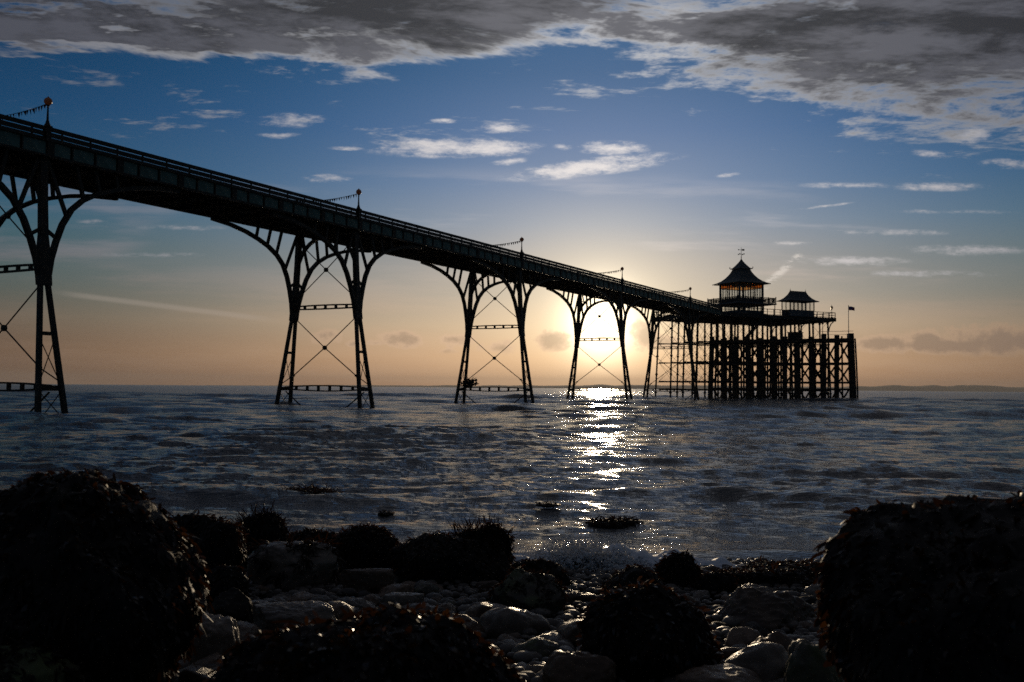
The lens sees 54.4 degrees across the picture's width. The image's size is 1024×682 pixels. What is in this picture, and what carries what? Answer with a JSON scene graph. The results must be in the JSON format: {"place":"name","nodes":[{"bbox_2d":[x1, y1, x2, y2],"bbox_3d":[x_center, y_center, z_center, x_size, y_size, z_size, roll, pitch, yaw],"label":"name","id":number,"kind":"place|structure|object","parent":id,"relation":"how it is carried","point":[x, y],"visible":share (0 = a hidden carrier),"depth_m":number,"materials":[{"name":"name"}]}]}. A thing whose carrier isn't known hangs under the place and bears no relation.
{"place":"outdoors","nodes":[
{"label":"outdoors","id":0,"kind":"place"},
{"bbox_2d":[178,557,844,681],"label":"beach","id":1,"kind":"structure","parent":0,"point":[581,612],"depth_m":7.25,"materials":[{"name":"grey stone"}]},
{"bbox_2d":[0,636,92,681],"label":"boulder","id":2,"kind":"object","parent":1,"relation":"on","point":[23,662],"visible":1,"depth_m":3.33,"materials":[{"name":"stone"}]},
{"bbox_2d":[0,466,214,681],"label":"boulder","id":3,"kind":"object","parent":1,"relation":"on","point":[104,578],"visible":0.96,"depth_m":3.66,"materials":[{"name":"stone"}]},
{"bbox_2d":[177,665,215,681],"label":"cobble","id":4,"kind":"object","parent":1,"relation":"on","point":[191,673],"visible":0.61,"depth_m":4.54,"materials":[{"name":"grey stone"}]},
{"bbox_2d":[186,652,223,668],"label":"cobble","id":5,"kind":"object","parent":1,"relation":"on","point":[211,658],"visible":0.38,"depth_m":4.79,"materials":[{"name":"grey stone"}]},
{"bbox_2d":[171,509,249,571],"bbox_3d":[-2.423,1.791,7.510,0.922,1.032,0.828,0,-3,0],"label":"boulder","id":6,"kind":"object","parent":1,"relation":"on","point":[223,541],"visible":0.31,"depth_m":7.37,"materials":[{"name":"stone"}]},
{"bbox_2d":[182,613,240,663],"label":"slab","id":7,"kind":"structure","parent":1,"relation":"on","point":[222,634],"depth_m":5.01,"materials":[{"name":"stone"}]},
{"bbox_2d":[205,563,253,603],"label":"boulder","id":8,"kind":"object","parent":1,"relation":"on","point":[223,578],"visible":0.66,"depth_m":6.85,"materials":[{"name":"stone"}]},
{"bbox_2d":[209,587,252,622],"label":"boulder","id":9,"kind":"object","parent":1,"relation":"on","point":[235,603],"visible":0.62,"depth_m":6.08,"materials":[{"name":"stone"}]},
{"bbox_2d":[237,621,260,641],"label":"cobble","id":10,"kind":"object","parent":1,"relation":"on","point":[245,628],"visible":0.27,"depth_m":5.60,"materials":[{"name":"grey stone"}]},
{"bbox_2d":[251,600,268,611],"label":"cobble","id":11,"kind":"object","parent":1,"relation":"on","point":[258,601],"visible":0.07,"depth_m":6.52,"materials":[{"name":"grey stone"}]},
{"bbox_2d":[230,498,292,567],"bbox_3d":[-2.386,1.831,9.321,0.712,0.718,0.542,0,-3,0],"label":"boulder","id":12,"kind":"object","parent":1,"relation":"on","point":[269,526],"visible":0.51,"depth_m":9.18,"materials":[{"name":"stone"}]},
{"bbox_2d":[252,600,336,630],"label":"slab","id":13,"kind":"structure","parent":1,"relation":"on","point":[265,615],"depth_m":5.87,"materials":[{"name":"stone"}]},
{"bbox_2d":[246,531,345,592],"bbox_3d":[-1.755,1.833,8.121,0.805,0.556,0.670,2,-3,-21],"label":"boulder","id":14,"kind":"object","parent":1,"relation":"on","point":[288,565],"visible":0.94,"depth_m":7.95,"materials":[{"name":"stone"}]},
{"bbox_2d":[286,591,317,601],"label":"cobble","id":15,"kind":"object","parent":1,"relation":"on","point":[302,596],"visible":0.42,"depth_m":7.06,"materials":[{"name":"grey stone"}]},
{"bbox_2d":[288,527,339,541],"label":"boulder","id":16,"kind":"object","parent":1,"relation":"on","point":[305,533],"visible":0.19,"depth_m":9.65,"materials":[{"name":"stone"}]},
{"bbox_2d":[327,601,356,619],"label":"cobble","id":17,"kind":"object","parent":1,"relation":"on","point":[337,606],"visible":0.3,"depth_m":6.38,"materials":[{"name":"grey stone"}]},
{"bbox_2d":[341,597,375,608],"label":"cobble","id":18,"kind":"object","parent":1,"relation":"on","point":[360,603],"visible":0.39,"depth_m":6.79,"materials":[{"name":"stone"}]},
{"bbox_2d":[202,601,525,681],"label":"boulder","id":19,"kind":"object","parent":1,"relation":"on","point":[389,642],"visible":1,"depth_m":2.82,"materials":[{"name":"stone"}]},
{"bbox_2d":[329,522,398,572],"bbox_3d":[-1.315,1.907,8.920,0.676,0.566,0.578,0,-3,0],"label":"boulder","id":20,"kind":"object","parent":1,"relation":"on","point":[365,547],"visible":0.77,"depth_m":8.76,"materials":[{"name":"stone"}]},
{"bbox_2d":[338,568,394,593],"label":"slab","id":21,"kind":"structure","parent":1,"relation":"on","point":[373,580],"depth_m":7.68,"materials":[{"name":"grey stone"}]},
{"bbox_2d":[363,594,378,605],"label":"cobble","id":22,"kind":"object","parent":1,"relation":"on","point":[373,598],"visible":0.45,"depth_m":7.06,"materials":[{"name":"grey stone"}]},
{"bbox_2d":[378,583,414,596],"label":"cobble","id":23,"kind":"object","parent":1,"relation":"on","point":[391,588],"visible":0.45,"depth_m":7.45,"materials":[{"name":"grey stone"}]},
{"bbox_2d":[379,592,423,606],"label":"slab","id":24,"kind":"structure","parent":1,"relation":"on","point":[401,598],"depth_m":6.76,"materials":[{"name":"stone"}]},
{"bbox_2d":[402,581,415,585],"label":"cobble","id":25,"kind":"object","parent":1,"relation":"on","point":[412,583],"visible":0.22,"depth_m":7.91,"materials":[{"name":"grey stone"}]},
{"bbox_2d":[400,603,438,611],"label":"cobble","id":26,"kind":"object","parent":1,"relation":"on","point":[413,605],"visible":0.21,"depth_m":6.62,"materials":[{"name":"stone"}]},
{"bbox_2d":[414,580,438,597],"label":"cobble","id":27,"kind":"object","parent":1,"relation":"on","point":[424,587],"visible":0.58,"depth_m":7.57,"materials":[{"name":"stone"}]},
{"bbox_2d":[429,582,443,589],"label":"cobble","id":28,"kind":"object","parent":1,"relation":"on","point":[439,586],"visible":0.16,"depth_m":7.89,"materials":[{"name":"grey stone"}]},
{"bbox_2d":[438,602,456,613],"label":"cobble","id":29,"kind":"object","parent":1,"relation":"on","point":[449,606],"visible":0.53,"depth_m":6.76,"materials":[{"name":"grey stone"}]},
{"bbox_2d":[385,529,512,588],"bbox_3d":[-0.528,1.972,8.557,1.148,0.710,0.793,0,-3,0],"label":"boulder","id":30,"kind":"object","parent":1,"relation":"on","point":[439,558],"visible":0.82,"depth_m":8.32,"materials":[{"name":"stone"}]},
{"bbox_2d":[442,513,515,563],"bbox_3d":[-0.311,1.836,8.794,0.717,0.652,0.626,0,-3,0],"label":"seaweed","id":31,"kind":"object","parent":30,"relation":"on","point":[493,534],"visible":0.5,"depth_m":8.73,"materials":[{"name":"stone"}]},
{"bbox_2d":[455,602,470,609],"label":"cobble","id":32,"kind":"object","parent":1,"relation":"on","point":[464,603],"visible":0.27,"depth_m":6.97,"materials":[{"name":"stone"}]},
{"bbox_2d":[449,613,484,632],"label":"cobble","id":33,"kind":"object","parent":1,"relation":"on","point":[473,625],"visible":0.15,"depth_m":5.93,"materials":[{"name":"grey stone"}]},
{"bbox_2d":[462,602,507,617],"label":"cobble","id":34,"kind":"object","parent":1,"relation":"on","point":[479,609],"visible":0.3,"depth_m":6.35,"materials":[{"name":"grey stone"}]},
{"bbox_2d":[496,633,521,643],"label":"cobble","id":35,"kind":"object","parent":1,"relation":"on","point":[504,636],"visible":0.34,"depth_m":5.65,"materials":[{"name":"grey stone"}]},
{"bbox_2d":[479,606,549,638],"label":"cobble","id":36,"kind":"object","parent":1,"relation":"on","point":[496,622],"visible":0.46,"depth_m":5.93,"materials":[{"name":"stone"}]},
{"bbox_2d":[510,662,526,667],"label":"cobble","id":37,"kind":"object","parent":1,"relation":"on","point":[522,664],"visible":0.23,"depth_m":4.98,"materials":[{"name":"stone"}]},
{"bbox_2d":[486,564,568,616],"bbox_3d":[0.101,1.766,6.929,0.583,0.410,0.492,0,-3,0],"label":"boulder","id":38,"kind":"object","parent":1,"relation":"on","point":[519,588],"visible":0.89,"depth_m":6.83,"materials":[{"name":"stone"}]},
{"bbox_2d":[524,665,543,672],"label":"cobble","id":39,"kind":"object","parent":1,"relation":"on","point":[535,668],"visible":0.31,"depth_m":4.81,"materials":[{"name":"grey stone"}]},
{"bbox_2d":[510,637,558,664],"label":"cobble","id":40,"kind":"object","parent":1,"relation":"on","point":[543,647],"visible":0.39,"depth_m":5.29,"materials":[{"name":"stone"}]},
{"bbox_2d":[527,661,545,664],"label":"cobble","id":41,"kind":"object","parent":1,"relation":"on","point":[535,663],"visible":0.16,"depth_m":4.99,"materials":[{"name":"grey stone"}]},
{"bbox_2d":[504,556,572,585],"bbox_3d":[0.220,1.959,8.224,0.575,0.370,0.459,0,-3,0],"label":"seaweed","id":42,"kind":"object","parent":1,"relation":"on","point":[557,571],"visible":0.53,"depth_m":8.13,"materials":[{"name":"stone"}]},
{"bbox_2d":[536,664,545,681],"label":"cobble","id":43,"kind":"object","parent":1,"relation":"on","point":[540,673],"visible":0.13,"depth_m":4.67,"materials":[{"name":"grey stone"}]},
{"bbox_2d":[536,632,565,642],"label":"cobble","id":44,"kind":"object","parent":1,"relation":"on","point":[555,637],"visible":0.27,"depth_m":5.55,"materials":[{"name":"grey stone"}]},
{"bbox_2d":[554,619,582,647],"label":"cobble","id":45,"kind":"object","parent":1,"relation":"on","point":[570,630],"visible":0.3,"depth_m":5.61,"materials":[{"name":"grey stone"}]},
{"bbox_2d":[566,592,581,604],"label":"cobble","id":46,"kind":"object","parent":1,"relation":"on","point":[572,597],"visible":0.34,"depth_m":7.28,"materials":[{"name":"grey stone"}]},
{"bbox_2d":[542,651,615,681],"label":"boulder","id":47,"kind":"object","parent":1,"relation":"on","point":[569,666],"visible":1,"depth_m":4.39,"materials":[{"name":"grey stone"}]},
{"bbox_2d":[577,594,599,601],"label":"cobble","id":48,"kind":"object","parent":1,"relation":"on","point":[585,597],"visible":0.45,"depth_m":7.27,"materials":[{"name":"grey stone"}]},
{"bbox_2d":[598,563,667,594],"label":"boulder","id":49,"kind":"object","parent":1,"relation":"on","point":[630,573],"visible":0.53,"depth_m":7.46,"materials":[{"name":"stone"}]},
{"bbox_2d":[575,576,723,681],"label":"boulder","id":50,"kind":"object","parent":1,"relation":"on","point":[643,631],"visible":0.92,"depth_m":4.76,"materials":[{"name":"stone"}]},
{"bbox_2d":[654,548,702,587],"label":"boulder","id":51,"kind":"object","parent":1,"relation":"on","point":[678,568],"visible":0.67,"depth_m":8.21,"materials":[{"name":"stone"}]},
{"bbox_2d":[692,590,709,602],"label":"cobble","id":52,"kind":"object","parent":1,"relation":"on","point":[699,594],"visible":0.56,"depth_m":7.58,"materials":[{"name":"stone"}]},
{"bbox_2d":[703,565,719,570],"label":"cobble","id":53,"kind":"object","parent":1,"relation":"on","point":[710,567],"visible":0.22,"depth_m":9.23,"materials":[{"name":"brown stone"}]},
{"bbox_2d":[675,664,761,681],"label":"boulder","id":54,"kind":"object","parent":1,"relation":"on","point":[720,673],"visible":1,"depth_m":4.40,"materials":[{"name":"grey stone"}]},
{"bbox_2d":[711,621,729,626],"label":"cobble","id":55,"kind":"object","parent":1,"relation":"on","point":[718,624],"visible":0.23,"depth_m":6.17,"materials":[{"name":"stone"}]},
{"bbox_2d":[721,647,741,659],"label":"cobble","id":56,"kind":"object","parent":1,"relation":"on","point":[728,652],"visible":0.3,"depth_m":5.21,"materials":[{"name":"grey stone"}]},
{"bbox_2d":[723,627,760,647],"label":"cobble","id":57,"kind":"object","parent":1,"relation":"on","point":[747,636],"visible":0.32,"depth_m":5.61,"materials":[{"name":"grey stone"}]},
{"bbox_2d":[741,583,761,587],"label":"cobble","id":58,"kind":"object","parent":1,"relation":"on","point":[749,585],"visible":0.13,"depth_m":7.55,"materials":[{"name":"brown stone"}]},
{"bbox_2d":[721,642,788,681],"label":"cobble","id":59,"kind":"object","parent":1,"relation":"on","point":[765,661],"visible":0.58,"depth_m":4.60,"materials":[{"name":"stone"}]},
{"bbox_2d":[748,623,770,636],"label":"cobble","id":60,"kind":"object","parent":1,"relation":"on","point":[764,632],"visible":0.19,"depth_m":5.98,"materials":[{"name":"stone"}]},
{"bbox_2d":[718,586,815,633],"bbox_3d":[1.651,1.853,6.522,0.685,0.473,0.555,3,-3,-39],"label":"boulder","id":61,"kind":"object","parent":1,"relation":"on","point":[769,609],"visible":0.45,"depth_m":6.41,"materials":[{"name":"grey stone"}]},
{"bbox_2d":[717,555,821,587],"bbox_3d":[2.292,2.178,8.526,0.986,0.617,1.029,-1,-3,35],"label":"boulder","id":62,"kind":"object","parent":1,"relation":"on","point":[789,573],"visible":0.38,"depth_m":8.28,"materials":[{"name":"stone"}]},
{"bbox_2d":[750,631,793,651],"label":"boulder","id":63,"kind":"object","parent":1,"relation":"on","point":[780,638],"visible":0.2,"depth_m":4.91,"materials":[{"name":"grey stone"}]},
{"bbox_2d":[791,587,804,592],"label":"cobble","id":64,"kind":"object","parent":1,"relation":"on","point":[799,589],"visible":0.2,"depth_m":7.78,"materials":[{"name":"stone"}]},
{"bbox_2d":[792,620,813,631],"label":"cobble","id":65,"kind":"object","parent":1,"relation":"on","point":[807,624],"visible":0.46,"depth_m":6.22,"materials":[{"name":"grey stone"}]},
{"bbox_2d":[799,595,817,603],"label":"cobble","id":66,"kind":"object","parent":1,"relation":"on","point":[811,599],"visible":0.26,"depth_m":7.22,"materials":[{"name":"stone"}]},
{"bbox_2d":[804,584,820,596],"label":"cobble","id":67,"kind":"object","parent":1,"relation":"on","point":[811,589],"visible":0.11,"depth_m":7.54,"materials":[{"name":"stone"}]},
{"bbox_2d":[783,639,842,681],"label":"boulder","id":68,"kind":"object","parent":1,"relation":"on","point":[807,659],"visible":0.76,"depth_m":4.08,"materials":[{"name":"stone"}]},
{"bbox_2d":[809,489,1023,681],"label":"boulder","id":69,"kind":"object","parent":1,"relation":"on","point":[922,591],"visible":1,"depth_m":2.85,"materials":[{"name":"stone"}]},
{"bbox_2d":[0,384,1023,575],"bbox_3d":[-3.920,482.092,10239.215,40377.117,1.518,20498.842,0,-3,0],"label":"sea","id":70,"kind":"structure","parent":0,"point":[717,482],"depth_m":26.06,"materials":[{"name":"liquid"}]},
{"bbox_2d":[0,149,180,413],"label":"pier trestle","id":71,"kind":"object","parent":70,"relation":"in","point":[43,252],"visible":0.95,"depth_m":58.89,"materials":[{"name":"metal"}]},
{"bbox_2d":[0,114,47,160],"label":"pier span","id":72,"kind":"object","parent":71,"relation":"on","point":[19,144],"visible":1,"depth_m":57.92,"materials":[{"name":"metal"}]},
{"bbox_2d":[43,96,52,140],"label":"lamp post","id":73,"kind":"object","parent":72,"relation":"on","point":[48,101],"visible":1,"depth_m":59.16,"materials":[{"name":"metal"}]},
{"bbox_2d":[2,104,45,119],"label":"bunting","id":74,"kind":"object","parent":73,"relation":"hanging from","point":[33,109],"visible":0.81,"depth_m":59.97,"materials":[{"name":"fabric"}]},
{"bbox_2d":[0,128,359,234],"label":"pier span","id":75,"kind":"object","parent":71,"relation":"on","point":[211,195],"visible":0.88,"depth_m":70.93,"materials":[{"name":"metal"}]},
{"bbox_2d":[356,189,361,219],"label":"lamp post","id":76,"kind":"object","parent":75,"relation":"on","point":[358,191],"visible":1,"depth_m":86.00,"materials":[{"name":"metal"}]},
{"bbox_2d":[296,194,356,201],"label":"bunting","id":77,"kind":"object","parent":76,"relation":"attached to","point":[339,198],"visible":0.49,"depth_m":87.01,"materials":[{"name":"fabric"}]},
{"bbox_2d":[281,483,345,493],"bbox_3d":[-3.260,2.445,15.940,1.249,0.347,1.224,0,-3,0],"label":"floating weed","id":78,"kind":"object","parent":70,"relation":"on","point":[311,489],"visible":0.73,"depth_m":15.90,"materials":[{"name":"black plant"}]},
{"bbox_2d":[210,211,423,407],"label":"pier trestle","id":79,"kind":"object","parent":70,"relation":"in","point":[356,288],"visible":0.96,"depth_m":86.75,"materials":[{"name":"metal"}]},
{"bbox_2d":[297,210,522,271],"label":"pier span","id":80,"kind":"object","parent":79,"relation":"on","point":[439,249],"visible":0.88,"depth_m":98.81,"materials":[{"name":"metal"}]},
{"bbox_2d":[520,237,523,260],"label":"lamp post","id":81,"kind":"object","parent":80,"relation":"on","point":[521,251],"visible":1,"depth_m":112.87,"materials":[{"name":"metal"}]},
{"bbox_2d":[484,241,519,246],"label":"bunting","id":82,"kind":"object","parent":81,"relation":"attached to","point":[506,243],"visible":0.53,"depth_m":113.84,"materials":[{"name":"fabric"}]},
{"bbox_2d":[378,510,394,515],"bbox_3d":[-1.746,2.393,13.846,0.251,0.100,0.371,0,-3,0],"label":"floating weed","id":83,"kind":"object","parent":70,"relation":"on","point":[383,513],"visible":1,"depth_m":13.76,"materials":[{"name":"black plant"}]},
{"bbox_2d":[420,258,559,402],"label":"pier trestle","id":84,"kind":"object","parent":70,"relation":"in","point":[517,281],"visible":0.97,"depth_m":113.71,"materials":[{"name":"metal"}]},
{"bbox_2d":[460,376,478,387],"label":"driftwood tangle","id":85,"kind":"object","parent":84,"relation":"on","point":[469,382],"visible":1,"depth_m":114.96,"materials":[{"name":"brown wood"}]},
{"bbox_2d":[535,501,560,507],"bbox_3d":[0.528,2.421,14.634,0.426,0.162,0.368,1,-3,-18],"label":"floating weed","id":86,"kind":"object","parent":70,"relation":"on","point":[547,504],"visible":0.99,"depth_m":14.57,"materials":[{"name":"black plant"}]},
{"bbox_2d":[546,285,647,399],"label":"pier trestle","id":87,"kind":"object","parent":70,"relation":"in","point":[620,319],"visible":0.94,"depth_m":140.71,"materials":[{"name":"metal"}]},
{"bbox_2d":[473,253,622,293],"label":"pier span","id":88,"kind":"object","parent":87,"relation":"on","point":[575,281],"visible":0.74,"depth_m":125.92,"materials":[{"name":"metal"}]},
{"bbox_2d":[583,514,645,528],"bbox_3d":[1.353,2.360,12.883,0.948,0.272,0.764,2,-3,-24],"label":"floating weed","id":89,"kind":"object","parent":70,"relation":"on","point":[620,522],"visible":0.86,"depth_m":12.72,"materials":[{"name":"black plant"}]},
{"bbox_2d":[513,531,819,576],"bbox_3d":[0.180,2.059,9.588,6.805,0.383,1.509,0,-3,0],"label":"wave spray","id":90,"kind":"object","parent":70,"relation":"on","point":[582,553],"visible":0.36,"depth_m":9.43,"materials":[{"name":"white liquid"}]},
{"bbox_2d":[632,304,707,399],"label":"pier trestle","id":91,"kind":"object","parent":70,"relation":"in","point":[689,329],"visible":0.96,"depth_m":167.64,"materials":[{"name":"metal"}]},
{"bbox_2d":[583,280,690,309],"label":"pier span","id":92,"kind":"object","parent":91,"relation":"on","point":[657,299],"visible":0.63,"depth_m":153.08,"materials":[{"name":"metal"}]},
{"bbox_2d":[621,267,623,285],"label":"lamp post","id":93,"kind":"object","parent":92,"relation":"on","point":[622,268],"visible":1,"depth_m":139.72,"materials":[{"name":"metal"}]},
{"bbox_2d":[652,298,720,315],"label":"pier span","id":94,"kind":"object","parent":91,"relation":"on","point":[700,306],"visible":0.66,"depth_m":173.95,"materials":[{"name":"metal"}]},
{"bbox_2d":[654,306,835,397],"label":"pier platform","id":95,"kind":"structure","parent":70,"relation":"in","point":[743,320],"depth_m":194.03,"materials":[{"name":"metal"}]},
{"bbox_2d":[707,249,776,313],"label":"pavilion","id":96,"kind":"structure","parent":95,"relation":"on","point":[740,275],"depth_m":193.34,"materials":[{"name":"black wood"}]},
{"bbox_2d":[777,289,818,316],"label":"shelter","id":97,"kind":"object","parent":95,"relation":"on","point":[797,297],"visible":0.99,"depth_m":192.74,"materials":[{"name":"black wood"}]},
{"bbox_2d":[708,314,858,398],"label":"landing stage","id":98,"kind":"object","parent":70,"relation":"in","point":[761,364],"visible":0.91,"depth_m":172.67,"materials":[{"name":"metal"}]},
{"bbox_2d":[848,305,854,337],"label":"flagpole","id":99,"kind":"object","parent":98,"relation":"on","point":[851,308],"visible":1,"depth_m":167.09,"materials":[{"name":"grey metal"}]},
{"bbox_2d":[0,0,1023,386],"label":"sky","id":100,"kind":"structure","parent":0,"point":[867,156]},
{"bbox_2d":[225,384,1023,391],"bbox_3d":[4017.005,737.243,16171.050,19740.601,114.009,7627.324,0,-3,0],"label":"hills","id":101,"kind":"structure","parent":0,"point":[976,388],"depth_m":16813.69,"materials":[{"name":"grey"}]}
]}

